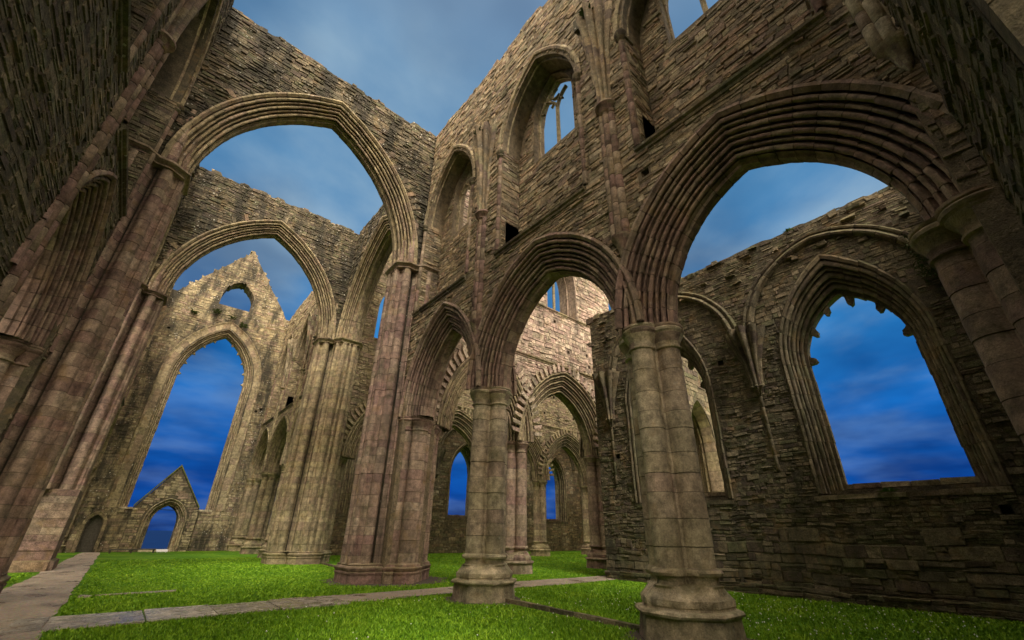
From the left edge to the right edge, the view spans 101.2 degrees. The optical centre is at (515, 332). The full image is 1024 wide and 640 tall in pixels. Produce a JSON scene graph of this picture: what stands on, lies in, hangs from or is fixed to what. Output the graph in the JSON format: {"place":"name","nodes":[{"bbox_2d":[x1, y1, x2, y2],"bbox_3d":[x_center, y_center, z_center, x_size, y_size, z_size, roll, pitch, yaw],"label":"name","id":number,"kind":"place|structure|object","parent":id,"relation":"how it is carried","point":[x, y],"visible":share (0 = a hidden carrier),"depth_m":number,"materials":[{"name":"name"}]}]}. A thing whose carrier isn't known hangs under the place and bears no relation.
{"place":"outdoors","nodes":[
{"label":"outdoors","id":0,"kind":"place"},
{"bbox_2d":[141,530,172,548],"bbox_3d":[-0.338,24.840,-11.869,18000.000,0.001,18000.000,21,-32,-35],"label":"water","id":1,"kind":"structure","parent":0,"point":[156,539],"depth_m":1159.82,"materials":[{"name":"blue liquid"}]},
{"bbox_2d":[269,576,614,601],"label":"cross path","id":2,"kind":"structure","parent":0,"point":[375,596],"depth_m":11.95,"materials":[{"name":"stone paving slabs"}]},
{"bbox_2d":[3,551,1023,639],"bbox_3d":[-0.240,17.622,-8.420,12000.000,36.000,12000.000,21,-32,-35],"label":"lawn","id":3,"kind":"structure","parent":0,"point":[115,556],"depth_m":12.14,"materials":[{"name":"green plant"}]},
{"bbox_2d":[0,552,99,639],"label":"stone path","id":4,"kind":"structure","parent":3,"relation":"on","point":[42,593],"depth_m":10.61,"materials":[{"name":"stone flagstones"}]},
{"bbox_2d":[58,466,96,552],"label":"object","id":5,"kind":"object","parent":3,"relation":"on","point":[62,545],"visible":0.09,"depth_m":28.27,"materials":[{"name":"stone"}]},
{"bbox_2d":[8,249,172,572],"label":"crossing pier","id":6,"kind":"structure","parent":3,"relation":"on","point":[44,536],"depth_m":18.23,"materials":[{"name":"stone"}]},
{"bbox_2d":[0,109,198,593],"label":"crossing pier","id":7,"kind":"structure","parent":3,"relation":"on","point":[29,469],"depth_m":11.18,"materials":[{"name":"stone"}]},
{"bbox_2d":[0,335,49,412],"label":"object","id":8,"kind":"object","parent":7,"relation":"attached to","point":[17,356],"visible":0.7,"depth_m":9.82,"materials":[{"name":"stone"}]},
{"bbox_2d":[0,0,233,441],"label":"arcade wall","id":9,"kind":"structure","parent":3,"relation":"on","point":[88,88],"depth_m":8.22,"materials":[{"name":"stone"}]},
{"bbox_2d":[63,284,174,544],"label":"arcade wall","id":10,"kind":"structure","parent":3,"relation":"on","point":[163,311],"depth_m":30.81,"materials":[{"name":"stone"}]},
{"bbox_2d":[78,590,175,597],"bbox_3d":[-9.918,6.732,10.808,1.973,0.089,0.418,21,-32,-35],"label":"sunken stone strip","id":11,"kind":"object","parent":3,"relation":"on","point":[85,596],"visible":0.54,"depth_m":10.84,"materials":[{"name":"grey stone"}]},
{"bbox_2d":[108,549,155,553],"bbox_3d":[-26.185,14.923,28.724,2.500,0.260,0.400,21,-32,-35],"label":"bench","id":12,"kind":"object","parent":3,"relation":"on","point":[131,550],"visible":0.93,"depth_m":28.59,"materials":[{"name":"brown wood"}]},
{"bbox_2d":[156,549,167,552],"bbox_3d":[-24.722,15.280,29.383,0.640,0.220,0.350,21,-32,-35],"label":"bench","id":13,"kind":"object","parent":3,"relation":"on","point":[161,550],"visible":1,"depth_m":29.39,"materials":[{"name":"white stone"}]},
{"bbox_2d":[144,164,199,283],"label":"column","id":14,"kind":"structure","parent":3,"relation":"on","point":[155,258],"depth_m":21.83,"materials":[{"name":"stone"}]},
{"bbox_2d":[0,596,349,633],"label":"flagstone path","id":15,"kind":"structure","parent":3,"relation":"on","point":[69,621],"depth_m":8.15,"materials":[{"name":"grey stone"}]},
{"bbox_2d":[62,251,289,552],"bbox_3d":[-26.907,4.222,36.966,12.400,27.257,1.950,21,-32,-35],"label":"great window wall","id":16,"kind":"structure","parent":3,"relation":"on","point":[107,518],"depth_m":34.66,"materials":[{"name":"stone"}]},
{"bbox_2d":[75,515,101,551],"bbox_3d":[-29.750,14.061,29.443,0.841,2.356,0.079,21,-32,-35],"label":"plank door","id":17,"kind":"structure","parent":16,"relation":"in","point":[93,526],"depth_m":29.38,"materials":[{"name":"brown wood"}]},
{"bbox_2d":[117,465,199,551],"bbox_3d":[-26.883,13.585,32.416,4.072,6.440,1.650,21,-32,-35],"label":"gabled doorway","id":18,"kind":"structure","parent":16,"relation":"in","point":[176,491],"depth_m":32.00,"materials":[{"name":"stone"}]},
{"bbox_2d":[212,308,221,313],"bbox_3d":[-27.295,-1.890,38.446,0.930,0.440,1.341,14,-28,-25],"label":"wall weed","id":19,"kind":"object","parent":16,"relation":"attached to","point":[218,311],"depth_m":38.29,"materials":[{"name":"green plant"}]},
{"bbox_2d":[226,478,261,550],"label":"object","id":20,"kind":"object","parent":3,"relation":"on","point":[239,536],"visible":0.75,"depth_m":34.62,"materials":[{"name":"stone"}]},
{"bbox_2d":[239,472,280,553],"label":"clustered pillar","id":21,"kind":"structure","parent":3,"relation":"on","point":[259,524],"depth_m":30.95,"materials":[{"name":"stone"}]},
{"bbox_2d":[257,464,285,557],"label":"clustered pillar","id":22,"kind":"structure","parent":3,"relation":"on","point":[262,549],"depth_m":26.76,"materials":[{"name":"stone"}]},
{"bbox_2d":[229,291,318,543],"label":"arcade wall","id":23,"kind":"structure","parent":3,"relation":"on","point":[272,446],"depth_m":34.79,"materials":[{"name":"stone"}]},
{"bbox_2d":[261,303,363,564],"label":"crossing pier","id":24,"kind":"structure","parent":3,"relation":"on","point":[306,540],"depth_m":23.46,"materials":[{"name":"stone"}]},
{"bbox_2d":[58,166,358,550],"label":"crossing arch","id":25,"kind":"structure","parent":24,"relation":"on","point":[217,210],"depth_m":26.02,"materials":[{"name":"stone"}]},
{"bbox_2d":[323,456,347,561],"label":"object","id":26,"kind":"object","parent":24,"relation":"attached to","point":[332,513],"visible":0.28,"depth_m":23.75,"materials":[{"name":"stone"}]},
{"bbox_2d":[320,562,334,566],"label":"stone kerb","id":27,"kind":"structure","parent":3,"relation":"on","point":[328,564],"depth_m":20.69,"materials":[{"name":"grey stone"}]},
{"bbox_2d":[333,220,439,583],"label":"crossing pier","id":28,"kind":"structure","parent":3,"relation":"on","point":[354,565],"depth_m":15.78,"materials":[{"name":"stone"}]},
{"bbox_2d":[0,7,436,562],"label":"crossing arch","id":29,"kind":"structure","parent":28,"relation":"on","point":[252,75],"depth_m":18.11,"materials":[{"name":"stone"}]},
{"bbox_2d":[336,205,392,341],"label":"crossing arch","id":30,"kind":"structure","parent":28,"relation":"on","point":[373,250],"depth_m":27.23,"materials":[{"name":"stone"}]},
{"bbox_2d":[382,416,434,583],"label":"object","id":31,"kind":"object","parent":28,"relation":"attached to","point":[403,566],"visible":0.77,"depth_m":14.82,"materials":[{"name":"stone"}]},
{"bbox_2d":[422,424,441,579],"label":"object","id":32,"kind":"object","parent":28,"relation":"attached to","point":[437,434],"visible":0.23,"depth_m":16.24,"materials":[{"name":"stone"}]},
{"bbox_2d":[329,428,582,554],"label":"aisle wall","id":33,"kind":"structure","parent":3,"relation":"on","point":[564,530],"depth_m":38.17,"materials":[{"name":"stone"}]},
{"bbox_2d":[318,576,644,639],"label":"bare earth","id":34,"kind":"structure","parent":3,"relation":"on","point":[432,580],"depth_m":13.33,"materials":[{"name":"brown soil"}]},
{"bbox_2d":[451,386,516,603],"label":"clustered pillar","id":35,"kind":"structure","parent":3,"relation":"on","point":[484,573],"depth_m":11.36,"materials":[{"name":"stone"}]},
{"bbox_2d":[505,441,533,574],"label":"clustered pillar","id":36,"kind":"structure","parent":3,"relation":"on","point":[518,560],"depth_m":18.81,"materials":[{"name":"stone"}]},
{"bbox_2d":[435,190,612,457],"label":"nave wall","id":37,"kind":"structure","parent":36,"relation":"on","point":[553,355],"depth_m":23.50,"materials":[{"name":"stone"}]},
{"bbox_2d":[552,277,570,316],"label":"clerestory window","id":38,"kind":"structure","parent":37,"relation":"in","point":[553,286],"depth_m":26.54,"materials":[{"name":"stone"}]},
{"bbox_2d":[530,480,550,555],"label":"clustered pillar","id":39,"kind":"structure","parent":3,"relation":"on","point":[539,546],"depth_m":33.06,"materials":[{"name":"stone"}]},
{"bbox_2d":[340,253,586,485],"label":"nave wall","id":40,"kind":"structure","parent":39,"relation":"on","point":[559,429],"depth_m":31.45,"materials":[{"name":"stone"}]},
{"bbox_2d":[505,598,639,630],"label":"stone kerb","id":41,"kind":"structure","parent":3,"relation":"on","point":[606,621],"depth_m":8.59,"materials":[{"name":"grey stone"}]},
{"bbox_2d":[579,485,590,554],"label":"clustered pillar","id":42,"kind":"structure","parent":3,"relation":"on","point":[585,549],"depth_m":36.56,"materials":[{"name":"stone"}]},
{"bbox_2d":[583,455,606,568],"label":"clustered pillar","id":43,"kind":"structure","parent":3,"relation":"on","point":[596,557],"depth_m":22.23,"materials":[{"name":"stone"}]},
{"bbox_2d":[265,591,988,639],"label":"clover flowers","id":44,"kind":"object","parent":3,"relation":"on","point":[756,622],"visible":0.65,"depth_m":8.25,"materials":[{"name":"plant"}]},
{"bbox_2d":[619,357,724,493],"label":"aisle wall","id":45,"kind":"structure","parent":3,"relation":"on","point":[711,475],"depth_m":23.36,"materials":[{"name":"stone"}]},
{"bbox_2d":[618,321,746,639],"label":"clustered pillar","id":46,"kind":"structure","parent":3,"relation":"on","point":[685,594],"depth_m":7.39,"materials":[{"name":"stone"}]},
{"bbox_2d":[380,0,1023,583],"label":"arcade wall","id":47,"kind":"structure","parent":3,"relation":"on","point":[618,192],"depth_m":10.65,"materials":[{"name":"stone"}]},
{"bbox_2d":[578,1,593,18],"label":"wall moss","id":48,"kind":"object","parent":47,"relation":"attached to","point":[581,12],"depth_m":13.14,"materials":[{"name":"green plant"}]},
{"bbox_2d":[586,186,1023,621],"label":"aisle wall","id":49,"kind":"structure","parent":3,"relation":"on","point":[792,513],"depth_m":12.76,"materials":[{"name":"stone"}]},
{"bbox_2d":[877,487,898,491],"bbox_3d":[9.676,4.073,10.924,0.318,0.110,0.500,-2,-26,6],"label":"wall fern","id":50,"kind":"object","parent":49,"relation":"on","point":[885,489],"depth_m":10.90,"materials":[{"name":"green plant"}]},
{"bbox_2d":[901,224,938,281],"bbox_3d":[11.316,-2.225,11.674,0.517,1.768,0.710,21,-32,-35],"label":"wall ivy","id":51,"kind":"object","parent":49,"relation":"attached to","point":[922,266],"depth_m":11.63,"materials":[{"name":"green plant"}]},
{"bbox_2d":[879,0,1023,223],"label":"great window wall","id":52,"kind":"structure","parent":3,"relation":"on","point":[969,54],"depth_m":4.03,"materials":[{"name":"stone"}]},
{"bbox_2d":[908,183,1023,443],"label":"column","id":53,"kind":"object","parent":3,"relation":"on","point":[951,241],"visible":0.85,"depth_m":5.22,"materials":[{"name":"stone"}]},
{"bbox_2d":[128,0,974,530],"label":"sky","id":54,"kind":"structure","parent":0,"point":[889,420],"materials":[{"name":"blue"}]}
]}

